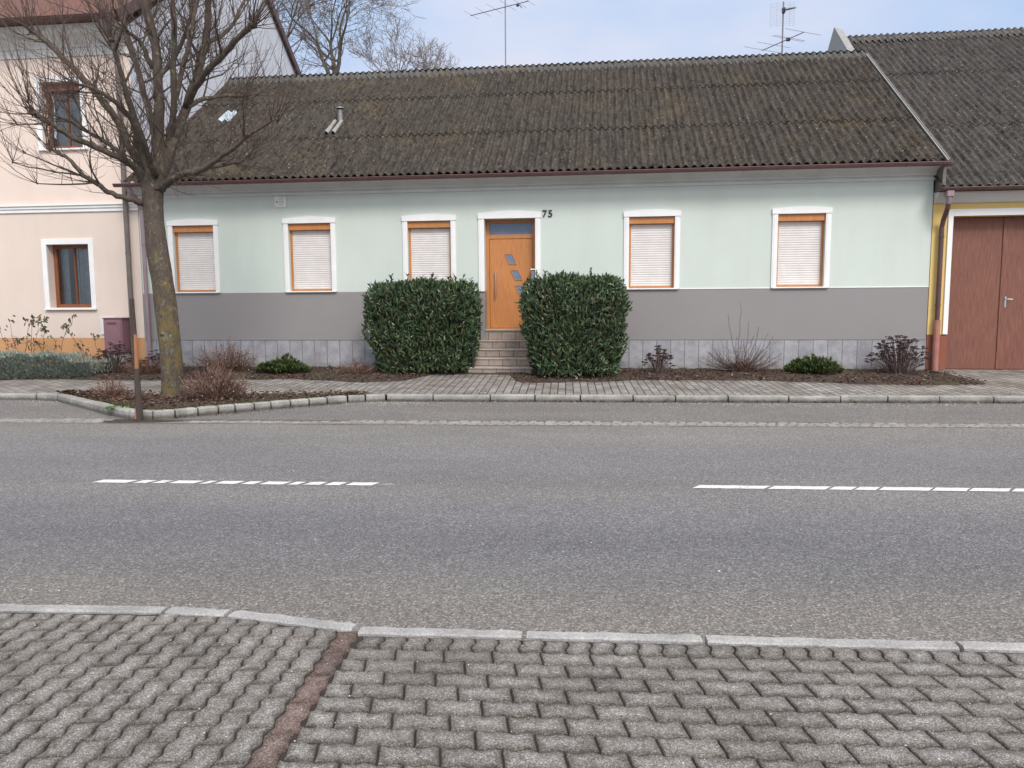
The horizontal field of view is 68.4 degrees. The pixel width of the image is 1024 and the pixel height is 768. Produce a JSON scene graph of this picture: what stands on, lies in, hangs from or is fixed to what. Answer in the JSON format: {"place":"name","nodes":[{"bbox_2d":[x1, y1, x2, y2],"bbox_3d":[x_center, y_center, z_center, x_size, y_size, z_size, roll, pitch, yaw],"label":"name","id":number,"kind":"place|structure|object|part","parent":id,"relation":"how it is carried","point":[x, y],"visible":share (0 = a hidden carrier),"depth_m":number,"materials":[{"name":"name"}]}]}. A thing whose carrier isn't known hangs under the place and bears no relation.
{"place":"outdoors","nodes":[
{"label":"outdoors","id":0,"kind":"place"},
{"bbox_2d":[260,394,674,400],"bbox_3d":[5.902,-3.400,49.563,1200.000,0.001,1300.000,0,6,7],"label":"ground","id":1,"kind":"structure","parent":0,"point":[490,397],"depth_m":14.31,"materials":[{"name":"grey"}]},
{"bbox_2d":[0,0,301,366],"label":"cream house","id":2,"kind":"structure","parent":1,"relation":"on","point":[67,252],"depth_m":18.32,"materials":[{"name":"paint"}]},
{"bbox_2d":[34,76,88,150],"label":"window","id":3,"kind":"structure","parent":2,"relation":"in","point":[62,139],"depth_m":18.27,"materials":[{"name":"red wood"}]},
{"bbox_2d":[41,239,96,309],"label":"window","id":4,"kind":"structure","parent":2,"relation":"in","point":[84,263],"depth_m":18.65,"materials":[{"name":"white wood"}]},
{"bbox_2d":[100,317,110,334],"bbox_3d":[-9.876,-1.421,18.408,0.370,0.425,0.029,0,6,7],"label":"meter door","id":5,"kind":"structure","parent":2,"relation":"in","point":[101,320],"depth_m":18.41,"materials":[{"name":"white plastic"}]},
{"bbox_2d":[274,0,407,53],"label":"bare tree","id":6,"kind":"object","parent":1,"relation":"on","point":[293,16],"visible":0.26,"depth_m":33.14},
{"bbox_2d":[274,0,423,74],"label":"bare tree","id":7,"kind":"object","parent":1,"relation":"on","point":[334,67],"visible":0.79,"depth_m":33.12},
{"bbox_2d":[342,8,448,71],"bbox_3d":[-5.070,-8.691,32.893,4.729,13.998,4.176,0,6,7],"label":"bare tree","id":8,"kind":"object","parent":1,"relation":"on","point":[364,42],"visible":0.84,"depth_m":32.15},
{"bbox_2d":[410,37,460,69],"bbox_3d":[-3.477,-8.784,34.883,2.617,13.759,3.035,0,6,7],"label":"bare tree","id":9,"kind":"object","parent":1,"relation":"on","point":[444,66],"visible":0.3,"depth_m":33.98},
{"bbox_2d":[112,49,951,372],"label":"green house","id":10,"kind":"structure","parent":1,"relation":"on","point":[782,203],"depth_m":17.30,"materials":[{"name":"green paint"}]},
{"bbox_2d":[166,219,220,292],"bbox_3d":[-7.582,-3.054,18.050,1.284,1.750,0.205,0,6,7],"label":"window","id":11,"kind":"structure","parent":10,"relation":"in","point":[197,250],"depth_m":18.10,"materials":[{"name":"white wood"}]},
{"bbox_2d":[275,196,286,207],"bbox_3d":[-5.402,-4.252,17.603,0.280,0.260,0.026,0,6,7],"label":"wall plate","id":12,"kind":"object","parent":10,"relation":"attached to","point":[280,201],"depth_m":17.59,"materials":[{"name":"white plastic"}]},
{"bbox_2d":[282,216,336,291],"bbox_3d":[-4.722,-3.036,17.711,1.284,1.750,0.205,0,6,7],"label":"window","id":13,"kind":"structure","parent":10,"relation":"in","point":[313,253],"depth_m":17.76,"materials":[{"name":"white plastic"}]},
{"bbox_2d":[401,214,455,281],"bbox_3d":[-1.892,-3.018,17.375,1.264,1.750,0.205,0,6,7],"label":"window","id":14,"kind":"structure","parent":10,"relation":"in","point":[433,249],"depth_m":17.41,"materials":[{"name":"white plastic"}]},
{"bbox_2d":[472,308,480,367],"bbox_3d":[-0.792,-1.151,16.861,0.040,1.499,0.981,0,6,7],"label":"handrail","id":15,"kind":"object","parent":10,"relation":"on","point":[473,352],"visible":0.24,"depth_m":16.46,"materials":[{"name":"black metal"}]},
{"bbox_2d":[468,0,533,65],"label":"tv antenna","id":16,"kind":"object","parent":10,"relation":"on","point":[517,4],"visible":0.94,"depth_m":21.54,"materials":[{"name":"grey metal"}]},
{"bbox_2d":[478,210,540,328],"bbox_3d":[-0.038,-2.597,17.283,1.440,2.670,0.355,0,6,7],"label":"door","id":17,"kind":"structure","parent":10,"relation":"in","point":[513,247],"depth_m":17.36,"materials":[{"name":"orange wood"}]},
{"bbox_2d":[530,269,534,279],"bbox_3d":[0.483,-2.465,17.212,0.113,0.325,0.220,0,6,7],"label":"mailbox","id":18,"kind":"object","parent":10,"relation":"attached to","point":[532,273],"visible":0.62,"depth_m":17.12,"materials":[{"name":"grey metal"}]},
{"bbox_2d":[623,209,680,289],"bbox_3d":[3.105,-2.986,16.782,1.249,1.750,0.205,0,6,7],"label":"window","id":19,"kind":"structure","parent":10,"relation":"in","point":[651,255],"depth_m":16.83,"materials":[{"name":"white plastic"}]},
{"bbox_2d":[748,2,817,53],"bbox_3d":[7.416,-9.602,20.659,1.350,1.760,1.560,-3,6,-24],"label":"tv antenna","id":20,"kind":"object","parent":10,"relation":"on","point":[782,23],"visible":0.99,"depth_m":20.66,"materials":[{"name":"grey metal"}]},
{"bbox_2d":[770,206,832,287],"bbox_3d":[6.273,-2.966,16.406,1.249,1.750,0.205,0,6,7],"label":"window","id":21,"kind":"structure","parent":10,"relation":"in","point":[797,244],"depth_m":16.45,"materials":[{"name":"white plastic"}]},
{"bbox_2d":[825,27,1023,370],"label":"yellow gate building","id":22,"kind":"structure","parent":1,"relation":"on","point":[961,93],"depth_m":16.38,"materials":[{"name":"paint"}]},
{"bbox_2d":[0,421,1023,643],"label":"road","id":23,"kind":"structure","parent":0,"point":[666,536],"depth_m":5.80,"materials":[{"name":"grey asphalt"}]},
{"bbox_2d":[104,419,184,422],"bbox_3d":[-5.589,0.556,11.327,1.344,0.001,0.364,0,6,7],"label":"dirt patch","id":24,"kind":"object","parent":23,"relation":"on","point":[128,420],"visible":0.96,"depth_m":11.35,"materials":[{"name":"brown soil"}]},
{"bbox_2d":[0,604,1023,652],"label":"kerb","id":25,"kind":"structure","parent":23,"relation":"on","point":[804,642],"depth_m":3.63,"materials":[{"name":"concrete"}]},
{"bbox_2d":[0,418,1023,427],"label":"gutter","id":26,"kind":"object","parent":23,"relation":"on","point":[427,422],"visible":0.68,"depth_m":10.82,"materials":[{"name":"grey concrete"}]},
{"bbox_2d":[0,419,1023,427],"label":"gutter seam","id":27,"kind":"object","parent":23,"relation":"on","point":[530,425],"visible":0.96,"depth_m":10.86,"materials":[{"name":"grey concrete"}]},
{"bbox_2d":[4,401,1023,763],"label":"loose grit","id":28,"kind":"object","parent":23,"relation":"on","point":[608,557],"visible":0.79,"depth_m":4.54,"materials":[{"name":"grey gravel"}]},
{"bbox_2d":[95,480,1023,491],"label":"road marking","id":29,"kind":"object","parent":23,"relation":"on","point":[702,486],"visible":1,"depth_m":6.99,"materials":[{"name":"white paint"}]},
{"bbox_2d":[0,613,1023,767],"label":"pavement","id":30,"kind":"structure","parent":0,"point":[990,686],"depth_m":3.03,"materials":[{"name":"grey concrete"}]},
{"bbox_2d":[245,631,357,767],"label":"pavement strip","id":31,"kind":"object","parent":30,"relation":"in","point":[271,750],"visible":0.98,"depth_m":3.02,"materials":[{"name":"concrete"}]},
{"bbox_2d":[0,400,1023,423],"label":"parking bay","id":32,"kind":"object","parent":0,"point":[920,413],"visible":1,"depth_m":12.04,"materials":[{"name":"grey asphalt"}]},
{"bbox_2d":[129,298,143,420],"bbox_3d":[-5.613,-0.347,11.244,0.106,1.862,0.119,0,6,7],"label":"wooden stake","id":33,"kind":"object","parent":32,"relation":"on","point":[138,405],"visible":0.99,"depth_m":11.22,"materials":[{"name":"brown wood"}]},
{"bbox_2d":[0,0,338,397],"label":"bare tree","id":34,"kind":"object","parent":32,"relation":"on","point":[152,169],"visible":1,"depth_m":12.60,"materials":[{"name":"brown plant"}]},
{"bbox_2d":[0,393,1023,418],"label":"kerb","id":35,"kind":"structure","parent":32,"relation":"on","point":[99,406],"depth_m":13.05,"materials":[{"name":"concrete"}]},
{"bbox_2d":[0,365,1023,417],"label":"leaf litter","id":36,"kind":"object","parent":32,"relation":"on","point":[79,393],"visible":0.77,"depth_m":14.95,"materials":[{"name":"brown plant"}]},
{"bbox_2d":[0,369,1023,395],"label":"sidewalk","id":37,"kind":"structure","parent":0,"point":[1002,382],"depth_m":14.42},
{"bbox_2d":[70,393,359,409],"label":"planting island","id":38,"kind":"structure","parent":37,"relation":"on","point":[221,403],"depth_m":12.83,"materials":[{"name":"brown soil"}]},
{"bbox_2d":[89,374,128,396],"bbox_3d":[-7.161,0.054,13.482,0.750,0.460,0.542,0,6,7],"label":"bare shrub","id":39,"kind":"object","parent":38,"relation":"on","point":[108,391],"visible":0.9,"depth_m":13.44,"materials":[{"name":"red plant"}]},
{"bbox_2d":[103,404,132,408],"bbox_3d":[-6.287,0.361,12.010,0.436,0.038,0.374,-2,6,-17],"label":"weed patch","id":40,"kind":"object","parent":38,"relation":"on","point":[110,407],"visible":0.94,"depth_m":11.97,"materials":[{"name":"green plant"}]},
{"bbox_2d":[117,391,157,400],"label":"bare shrub","id":41,"kind":"object","parent":38,"relation":"on","point":[132,396],"visible":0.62,"depth_m":12.92,"materials":[{"name":"brown plant"}]},
{"bbox_2d":[173,360,258,400],"bbox_3d":[-5.075,-0.045,13.019,1.433,0.725,1.037,0,6,7],"label":"bare shrub","id":42,"kind":"object","parent":38,"relation":"on","point":[224,388],"visible":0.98,"depth_m":12.90,"materials":[{"name":"brown plant"}]},
{"bbox_2d":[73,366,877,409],"bbox_3d":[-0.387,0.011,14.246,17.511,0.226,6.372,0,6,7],"label":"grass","id":43,"kind":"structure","parent":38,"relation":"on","point":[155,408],"depth_m":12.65,"materials":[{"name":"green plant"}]},
{"bbox_2d":[0,366,984,385],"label":"planting bed","id":44,"kind":"object","parent":37,"relation":"on","point":[604,379],"visible":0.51,"depth_m":15.79,"materials":[{"name":"brown soil"}]},
{"bbox_2d":[0,314,103,366],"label":"wilted shrub","id":45,"kind":"object","parent":44,"relation":"on","point":[44,327],"visible":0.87,"depth_m":17.95,"materials":[{"name":"brown plant"}]},
{"bbox_2d":[0,350,116,379],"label":"lavender hedge","id":46,"kind":"object","parent":44,"relation":"on","point":[68,365],"visible":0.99,"depth_m":16.21,"materials":[{"name":"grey plant"}]},
{"bbox_2d":[92,341,132,371],"bbox_3d":[-9.055,-0.615,17.171,1.048,0.744,0.691,0,6,7],"label":"dried stonecrop","id":47,"kind":"object","parent":44,"relation":"on","point":[117,363],"visible":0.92,"depth_m":17.11,"materials":[{"name":"brown plant"}]},
{"bbox_2d":[102,317,130,365],"bbox_3d":[-9.517,-0.964,18.198,0.520,1.275,0.355,0,6,7],"label":"utility cabinet","id":48,"kind":"object","parent":44,"relation":"on","point":[116,329],"visible":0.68,"depth_m":18.02,"materials":[{"name":"metal"}]},
{"bbox_3d":[-9.542,-1.139,18.016,0.410,0.740,0.022,0,6,7],"label":"door","id":49,"kind":"part","parent":48,"relation":"part of","materials":[{"name":"paint"}]},
{"bbox_2d":[116,356,160,374],"bbox_3d":[-8.236,-0.389,16.897,1.186,0.487,0.768,0,6,7],"label":"bare shrub","id":50,"kind":"object","parent":44,"relation":"on","point":[146,369],"visible":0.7,"depth_m":16.82,"materials":[{"name":"red plant"}]},
{"bbox_2d":[141,350,183,370],"bbox_3d":[-7.992,-0.528,17.218,1.052,0.542,0.647,0,6,7],"label":"dried stonecrop","id":51,"kind":"object","parent":44,"relation":"on","point":[155,357],"visible":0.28,"depth_m":17.14,"materials":[{"name":"brown plant"}]},
{"bbox_2d":[192,337,264,371],"bbox_3d":[-6.492,-0.648,17.076,1.717,0.888,1.048,0,6,7],"label":"bare shrub","id":52,"kind":"object","parent":44,"relation":"on","point":[232,364],"visible":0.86,"depth_m":17.03,"materials":[{"name":"brown plant"}]},
{"bbox_2d":[254,352,311,373],"bbox_3d":[-5.105,-0.477,16.816,1.347,0.467,0.984,0,6,7],"label":"dwarf pine","id":53,"kind":"object","parent":44,"relation":"on","point":[285,364],"visible":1,"depth_m":16.61,"materials":[{"name":"green plant"}]},
{"bbox_2d":[332,355,373,374],"bbox_3d":[-3.456,-0.364,16.520,1.096,0.528,0.618,0,6,7],"label":"bare shrub","id":54,"kind":"object","parent":44,"relation":"on","point":[361,370],"visible":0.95,"depth_m":16.48,"materials":[{"name":"brown plant"}]},
{"bbox_2d":[360,272,483,373],"bbox_3d":[-1.937,-1.320,16.676,2.799,2.289,1.654,0,6,7],"label":"laurel bush","id":55,"kind":"object","parent":44,"relation":"on","point":[391,348],"visible":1,"depth_m":16.14,"materials":[{"name":"green plant"}]},
{"bbox_2d":[514,267,633,377],"bbox_3d":[1.308,-1.272,15.905,2.452,2.331,1.891,0,6,7],"label":"laurel bush","id":56,"kind":"object","parent":44,"relation":"on","point":[592,350],"visible":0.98,"depth_m":15.29,"materials":[{"name":"green plant"}]},
{"bbox_2d":[641,345,675,372],"bbox_3d":[3.150,-0.528,16.211,0.752,0.629,0.474,0,6,7],"label":"dried stonecrop","id":57,"kind":"object","parent":44,"relation":"on","point":[658,366],"visible":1,"depth_m":16.20,"materials":[{"name":"brown plant"}]},
{"bbox_2d":[700,302,782,371],"bbox_3d":[4.923,-0.982,16.177,1.687,1.548,0.538,0,6,7],"label":"bare shrub","id":58,"kind":"object","parent":44,"relation":"on","point":[741,366],"visible":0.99,"depth_m":16.22,"materials":[{"name":"red plant"}]},
{"bbox_2d":[783,353,844,373],"bbox_3d":[6.380,-0.437,15.946,1.276,0.436,0.983,0,6,7],"label":"dwarf pine","id":59,"kind":"object","parent":44,"relation":"on","point":[814,365],"visible":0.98,"depth_m":15.75,"materials":[{"name":"green plant"}]},
{"bbox_2d":[864,335,932,373],"bbox_3d":[8.076,-0.606,15.743,1.386,0.835,0.824,0,6,7],"label":"dried stonecrop","id":60,"kind":"object","parent":44,"relation":"on","point":[899,366],"visible":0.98,"depth_m":15.67,"materials":[{"name":"brown plant"}]},
{"bbox_2d":[52,0,1023,138],"label":"sky","id":61,"kind":"structure","parent":0,"point":[545,31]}
]}

